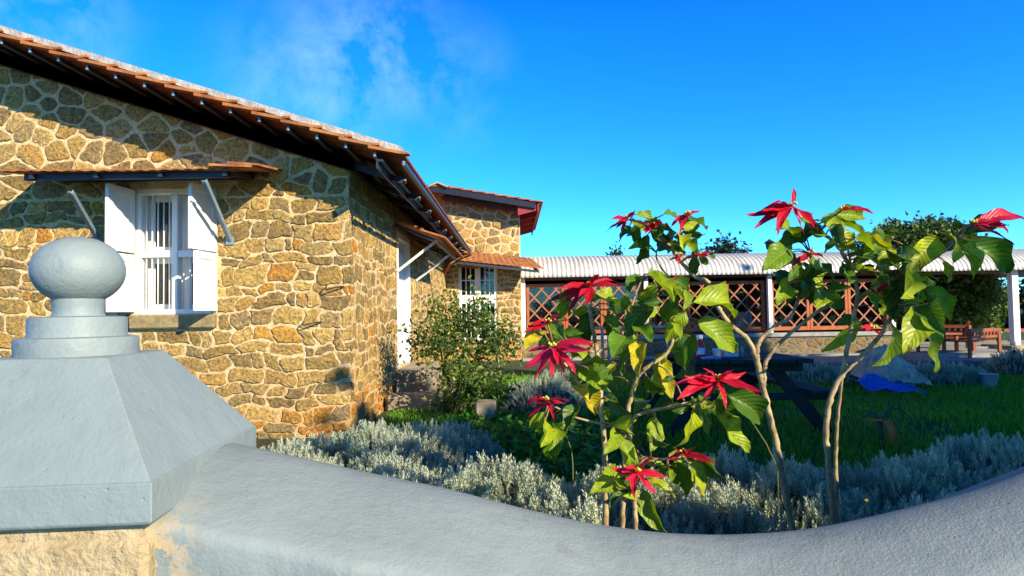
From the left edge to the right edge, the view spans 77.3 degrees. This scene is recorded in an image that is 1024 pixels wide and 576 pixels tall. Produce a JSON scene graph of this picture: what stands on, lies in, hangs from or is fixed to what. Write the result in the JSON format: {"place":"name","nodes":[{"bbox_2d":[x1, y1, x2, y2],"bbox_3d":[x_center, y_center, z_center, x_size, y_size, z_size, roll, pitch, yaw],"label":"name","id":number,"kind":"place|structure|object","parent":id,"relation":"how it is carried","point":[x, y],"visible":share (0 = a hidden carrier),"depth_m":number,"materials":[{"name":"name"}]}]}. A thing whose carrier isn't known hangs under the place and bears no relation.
{"place":"outdoors","nodes":[
{"label":"outdoors","id":0,"kind":"place"},
{"bbox_2d":[0,0,1023,289],"label":"sky","id":1,"kind":"structure","parent":0,"point":[596,112],"materials":[{"name":"blue"}]},
{"bbox_2d":[256,319,1023,489],"bbox_3d":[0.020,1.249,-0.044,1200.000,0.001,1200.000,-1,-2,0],"label":"ground","id":2,"kind":"structure","parent":0,"point":[517,368],"depth_m":7.04,"materials":[{"name":"green plant"}]},
{"bbox_2d":[0,237,255,575],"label":"gate pillar","id":3,"kind":"structure","parent":2,"relation":"on","point":[114,438],"depth_m":1.21,"materials":[{"name":"grey paint"}]},
{"bbox_2d":[0,25,542,438],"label":"stone house","id":4,"kind":"structure","parent":2,"relation":"on","point":[283,267],"depth_m":6.52,"materials":[{"name":"stone"}]},
{"bbox_2d":[135,188,215,314],"bbox_3d":[-3.432,-0.373,6.632,0.834,1.288,0.225,-1,-2,0],"label":"window","id":5,"kind":"structure","parent":4,"relation":"in","point":[148,255],"depth_m":6.57,"materials":[{"name":"white paint"}]},
{"bbox_2d":[397,231,410,367],"bbox_3d":[-1.714,0.184,9.775,0.152,1.970,1.150,-1,-2,0],"label":"door","id":6,"kind":"structure","parent":4,"relation":"in","point":[403,243],"depth_m":10.12,"materials":[{"name":"white paint"}]},
{"bbox_2d":[459,263,496,340],"bbox_3d":[-0.851,0.352,16.413,1.353,2.335,0.850,-1,-2,0],"label":"window","id":7,"kind":"structure","parent":4,"relation":"in","point":[486,277],"depth_m":16.07,"materials":[{"name":"white paint"}]},
{"bbox_2d":[256,439,327,449],"bbox_3d":[1.072,1.373,4.104,7.100,0.001,4.500,-1,-2,0],"label":"garden bed","id":8,"kind":"object","parent":2,"relation":"on","point":[265,443],"visible":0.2,"depth_m":6.18,"materials":[{"name":"soil"}]},
{"bbox_2d":[256,418,508,481],"bbox_3d":[-1.134,1.207,4.577,2.246,0.485,2.271,-1,-2,0],"label":"lavender bush","id":9,"kind":"object","parent":8,"relation":"on","point":[435,449],"visible":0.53,"depth_m":4.56,"materials":[{"name":"plant"}]},
{"bbox_2d":[382,450,579,514],"bbox_3d":[-0.252,1.146,3.402,1.588,0.496,1.230,-1,-2,0],"label":"lavender bush","id":10,"kind":"object","parent":8,"relation":"on","point":[497,485],"visible":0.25,"depth_m":3.41,"materials":[{"name":"plant"}]},
{"bbox_2d":[566,436,573,487],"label":"dry stalk","id":11,"kind":"object","parent":8,"relation":"on","point":[572,462],"visible":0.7,"depth_m":3.37,"materials":[{"name":"brown plant"}]},
{"bbox_2d":[524,463,716,533],"bbox_3d":[0.463,1.141,3.117,1.453,0.463,1.354,-1,-2,0],"label":"lavender bush","id":12,"kind":"object","parent":8,"relation":"on","point":[586,507],"visible":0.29,"depth_m":3.08,"materials":[{"name":"plant"}]},
{"bbox_2d":[523,268,768,531],"bbox_3d":[0.467,0.635,2.228,0.858,1.415,0.512,-1,-2,0],"label":"poinsettia","id":13,"kind":"object","parent":8,"relation":"on","point":[595,371],"visible":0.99,"depth_m":2.26,"materials":[{"name":"green plant"}]},
{"bbox_2d":[608,208,851,530],"bbox_3d":[0.854,0.511,2.487,0.978,1.668,0.378,-1,-2,0],"label":"poinsettia","id":14,"kind":"object","parent":8,"relation":"on","point":[809,286],"visible":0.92,"depth_m":2.56,"materials":[{"name":"green plant"}]},
{"bbox_2d":[644,442,876,534],"bbox_3d":[1.194,1.074,3.160,1.500,0.576,1.555,-1,-2,0],"label":"lavender bush","id":15,"kind":"object","parent":8,"relation":"on","point":[744,500],"visible":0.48,"depth_m":3.01,"materials":[{"name":"plant"}]},
{"bbox_2d":[751,421,779,523],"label":"dry stalk","id":16,"kind":"object","parent":8,"relation":"on","point":[775,464],"visible":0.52,"depth_m":2.97,"materials":[{"name":"brown plant"}]},
{"bbox_2d":[746,188,1023,524],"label":"poinsettia","id":17,"kind":"object","parent":8,"relation":"on","point":[922,323],"visible":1,"depth_m":2.46,"materials":[{"name":"green plant"}]},
{"bbox_2d":[785,446,989,527],"bbox_3d":[2.077,1.099,3.228,2.049,0.502,1.711,-1,-2,0],"label":"lavender bush","id":18,"kind":"object","parent":8,"relation":"on","point":[891,484],"visible":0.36,"depth_m":3.27,"materials":[{"name":"plant"}]},
{"bbox_2d":[902,428,1023,482],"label":"lavender bush","id":19,"kind":"object","parent":8,"relation":"on","point":[993,458],"visible":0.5,"depth_m":3.88,"materials":[{"name":"plant"}]},
{"bbox_2d":[388,275,523,416],"bbox_3d":[-0.644,0.705,7.649,1.684,1.723,1.399,-1,-2,0],"label":"leafy bush","id":20,"kind":"object","parent":2,"relation":"on","point":[450,343],"visible":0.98,"depth_m":7.51,"materials":[{"name":"green plant"}]},
{"bbox_2d":[475,399,496,424],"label":"stone block","id":21,"kind":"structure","parent":2,"relation":"on","point":[485,407],"depth_m":7.01,"materials":[{"name":"grey stone"}]},
{"bbox_2d":[421,406,657,478],"bbox_3d":[-0.024,1.375,5.847,2.195,0.240,2.733,-1,-2,0],"label":"ground cover","id":22,"kind":"object","parent":2,"relation":"on","point":[520,445],"visible":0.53,"depth_m":5.67,"materials":[{"name":"green plant"}]},
{"bbox_2d":[544,294,557,320],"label":"garden shrub","id":23,"kind":"object","parent":2,"relation":"on","point":[549,306],"visible":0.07,"depth_m":20.55,"materials":[{"name":"green plant"}]},
{"bbox_2d":[498,369,609,420],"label":"lavender bush","id":24,"kind":"object","parent":2,"relation":"on","point":[558,386],"visible":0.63,"depth_m":7.47,"materials":[{"name":"plant"}]},
{"bbox_2d":[147,443,1023,575],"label":"boundary wall","id":25,"kind":"structure","parent":2,"relation":"on","point":[240,510],"depth_m":1.38,"materials":[{"name":"grey paint"}]},
{"bbox_2d":[591,300,609,322],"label":"garden shrub","id":26,"kind":"object","parent":2,"relation":"on","point":[598,311],"visible":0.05,"depth_m":21.13,"materials":[{"name":"green plant"}]},
{"bbox_2d":[605,241,624,255],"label":"conifer","id":27,"kind":"object","parent":2,"relation":"on","point":[619,252],"visible":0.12,"depth_m":49.95,"materials":[{"name":"green plant"}]},
{"bbox_2d":[595,325,668,379],"bbox_3d":[2.094,1.120,10.966,1.318,0.962,0.059,-1,-2,0],"label":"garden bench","id":28,"kind":"object","parent":2,"relation":"on","point":[602,328],"visible":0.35,"depth_m":10.95,"materials":[{"name":"brown wood"}]},
{"bbox_2d":[635,294,696,321],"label":"garden shrub","id":29,"kind":"object","parent":2,"relation":"on","point":[653,319],"visible":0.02,"depth_m":21.08,"materials":[{"name":"green plant"}]},
{"bbox_2d":[681,291,742,321],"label":"garden shrub","id":30,"kind":"object","parent":2,"relation":"on","point":[695,306],"visible":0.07,"depth_m":21.28,"materials":[{"name":"green plant"}]},
{"bbox_2d":[698,229,752,291],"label":"conifer","id":31,"kind":"object","parent":2,"relation":"on","point":[726,247],"visible":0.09,"depth_m":44.69,"materials":[{"name":"green plant"}]},
{"bbox_2d":[639,348,838,436],"bbox_3d":[2.288,1.102,6.874,1.647,0.794,1.860,-1,-2,0],"label":"picnic table","id":32,"kind":"object","parent":2,"relation":"on","point":[800,394],"visible":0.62,"depth_m":6.18,"materials":[{"name":"black paint"}]},
{"bbox_2d":[696,335,704,357],"bbox_3d":[1.866,0.579,6.333,0.085,0.225,0.085,-3,-3,39],"label":"spray bottle","id":33,"kind":"object","parent":32,"relation":"on","point":[700,353],"visible":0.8,"depth_m":6.30,"materials":[{"name":"red plastic"}]},
{"bbox_2d":[701,356,721,359],"bbox_3d":[1.915,0.673,6.149,0.180,0.022,0.100,-1,-2,0],"label":"blue packet","id":34,"kind":"object","parent":32,"relation":"on","point":[710,358],"visible":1,"depth_m":6.11,"materials":[{"name":"plastic"}]},
{"bbox_2d":[712,348,720,356],"bbox_3d":[2.025,0.643,6.330,0.086,0.090,0.086,-1,-2,0],"label":"white tub","id":35,"kind":"object","parent":32,"relation":"on","point":[716,351],"visible":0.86,"depth_m":6.30,"materials":[{"name":"plastic"}]},
{"bbox_2d":[721,342,739,357],"bbox_3d":[2.168,0.613,6.380,0.156,0.150,0.129,-1,-2,0],"label":"clear container","id":36,"kind":"object","parent":32,"relation":"on","point":[726,354],"visible":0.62,"depth_m":6.32,"materials":[{"name":"plastic"}]},
{"bbox_2d":[739,347,743,356],"bbox_3d":[2.288,0.635,6.380,0.040,0.102,0.039,-1,-2,0],"label":"bottle","id":37,"kind":"object","parent":32,"relation":"on","point":[741,351],"visible":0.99,"depth_m":6.37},
{"bbox_2d":[729,291,791,320],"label":"garden shrub","id":38,"kind":"object","parent":2,"relation":"on","point":[779,315],"visible":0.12,"depth_m":20.84,"materials":[{"name":"green plant"}]},
{"bbox_2d":[764,239,773,249],"bbox_3d":[8.905,0.094,22.005,0.370,3.568,0.370,-2,-2,22],"label":"lamp post","id":39,"kind":"object","parent":2,"relation":"on","point":[769,242],"visible":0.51,"depth_m":21.97,"materials":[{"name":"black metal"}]},
{"bbox_2d":[521,249,1023,360],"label":"veranda","id":40,"kind":"object","parent":2,"relation":"on","point":[813,336],"visible":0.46,"depth_m":16.44,"materials":[{"name":"white paint"}]},
{"bbox_2d":[736,312,759,332],"bbox_3d":[6.414,1.145,17.367,0.632,1.002,0.480,-1,-2,0],"label":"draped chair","id":41,"kind":"object","parent":40,"relation":"on","point":[748,317],"visible":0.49,"depth_m":17.56,"materials":[{"name":"blue fabric"}]},
{"bbox_2d":[783,292,835,319],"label":"garden shrub","id":42,"kind":"object","parent":2,"relation":"on","point":[831,315],"visible":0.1,"depth_m":21.05,"materials":[{"name":"green plant"}]},
{"bbox_2d":[766,361,859,384],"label":"lavender bush","id":43,"kind":"object","parent":2,"relation":"on","point":[820,373],"visible":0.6,"depth_m":10.16,"materials":[{"name":"plant"}]},
{"bbox_2d":[798,355,913,361],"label":"patio","id":44,"kind":"structure","parent":2,"relation":"on","point":[850,358],"depth_m":14.80,"materials":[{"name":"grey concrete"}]},
{"bbox_2d":[849,403,918,449],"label":"drooping plant","id":45,"kind":"object","parent":2,"relation":"on","point":[891,431],"visible":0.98,"depth_m":5.53,"materials":[{"name":"green plant"}]},
{"bbox_2d":[845,344,932,393],"bbox_3d":[5.435,1.155,9.314,1.007,0.658,1.007,-1,-2,0],"label":"tarpaulin","id":46,"kind":"object","parent":2,"relation":"on","point":[896,373],"visible":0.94,"depth_m":9.17,"materials":[{"name":"blue plastic"}]},
{"bbox_2d":[803,360,982,369],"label":"patio kerb","id":47,"kind":"structure","parent":2,"relation":"on","point":[976,363],"depth_m":11.94,"materials":[{"name":"concrete"}]},
{"bbox_2d":[850,210,1006,341],"bbox_3d":[13.146,-0.364,20.521,5.130,4.516,4.048,-1,-2,0],"label":"tall shrub","id":48,"kind":"object","parent":2,"relation":"on","point":[921,228],"visible":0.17,"depth_m":19.47,"materials":[{"name":"green plant"}]},
{"bbox_2d":[900,332,961,351],"bbox_3d":[9.263,1.287,14.258,1.000,0.590,0.800,-1,-2,0],"label":"patio table","id":49,"kind":"object","parent":2,"relation":"on","point":[956,344],"visible":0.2,"depth_m":13.91,"materials":[{"name":"red wood"}]},
{"bbox_2d":[865,346,1022,364],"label":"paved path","id":50,"kind":"structure","parent":2,"relation":"on","point":[980,354],"depth_m":13.69,"materials":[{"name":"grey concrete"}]},
{"bbox_2d":[911,359,991,387],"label":"lavender bush","id":51,"kind":"object","parent":2,"relation":"on","point":[954,373],"visible":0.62,"depth_m":9.67,"materials":[{"name":"plant"}]},
{"bbox_2d":[945,321,970,347],"bbox_3d":[10.279,1.175,14.971,0.725,0.830,0.636,-2,-2,30],"label":"garden chair","id":52,"kind":"object","parent":2,"relation":"on","point":[966,326],"visible":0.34,"depth_m":14.69,"materials":[{"name":"red wood"}]},
{"bbox_2d":[942,328,1001,357],"bbox_3d":[9.800,1.204,13.649,1.123,0.695,0.587,0,-2,-25],"label":"garden bench","id":53,"kind":"object","parent":2,"relation":"on","point":[971,340],"visible":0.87,"depth_m":13.51,"materials":[{"name":"red wood"}]},
{"bbox_2d":[936,273,1023,340],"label":"tall shrub","id":54,"kind":"object","parent":2,"relation":"on","point":[993,298],"visible":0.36,"depth_m":18.95,"materials":[{"name":"green plant"}]},
{"bbox_2d":[979,373,998,388],"bbox_3d":[6.975,1.361,9.354,0.228,0.212,0.228,-1,-2,0],"label":"bucket","id":55,"kind":"object","parent":2,"relation":"on","point":[990,379],"visible":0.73,"depth_m":9.28,"materials":[{"name":"plastic"}]},
{"bbox_2d":[979,341,1023,377],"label":"lavender bush","id":56,"kind":"object","parent":2,"relation":"on","point":[1008,362],"visible":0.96,"depth_m":10.85,"materials":[{"name":"plant"}]},
{"bbox_2d":[983,286,1023,327],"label":"dark tree","id":57,"kind":"object","parent":2,"relation":"on","point":[1021,326],"visible":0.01,"depth_m":31.10,"materials":[{"name":"green plant"}]},
{"bbox_2d":[992,279,1023,328],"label":"dark tree","id":58,"kind":"object","parent":2,"relation":"on","point":[1021,297],"visible":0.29,"depth_m":30.29,"materials":[{"name":"green plant"}]}
]}

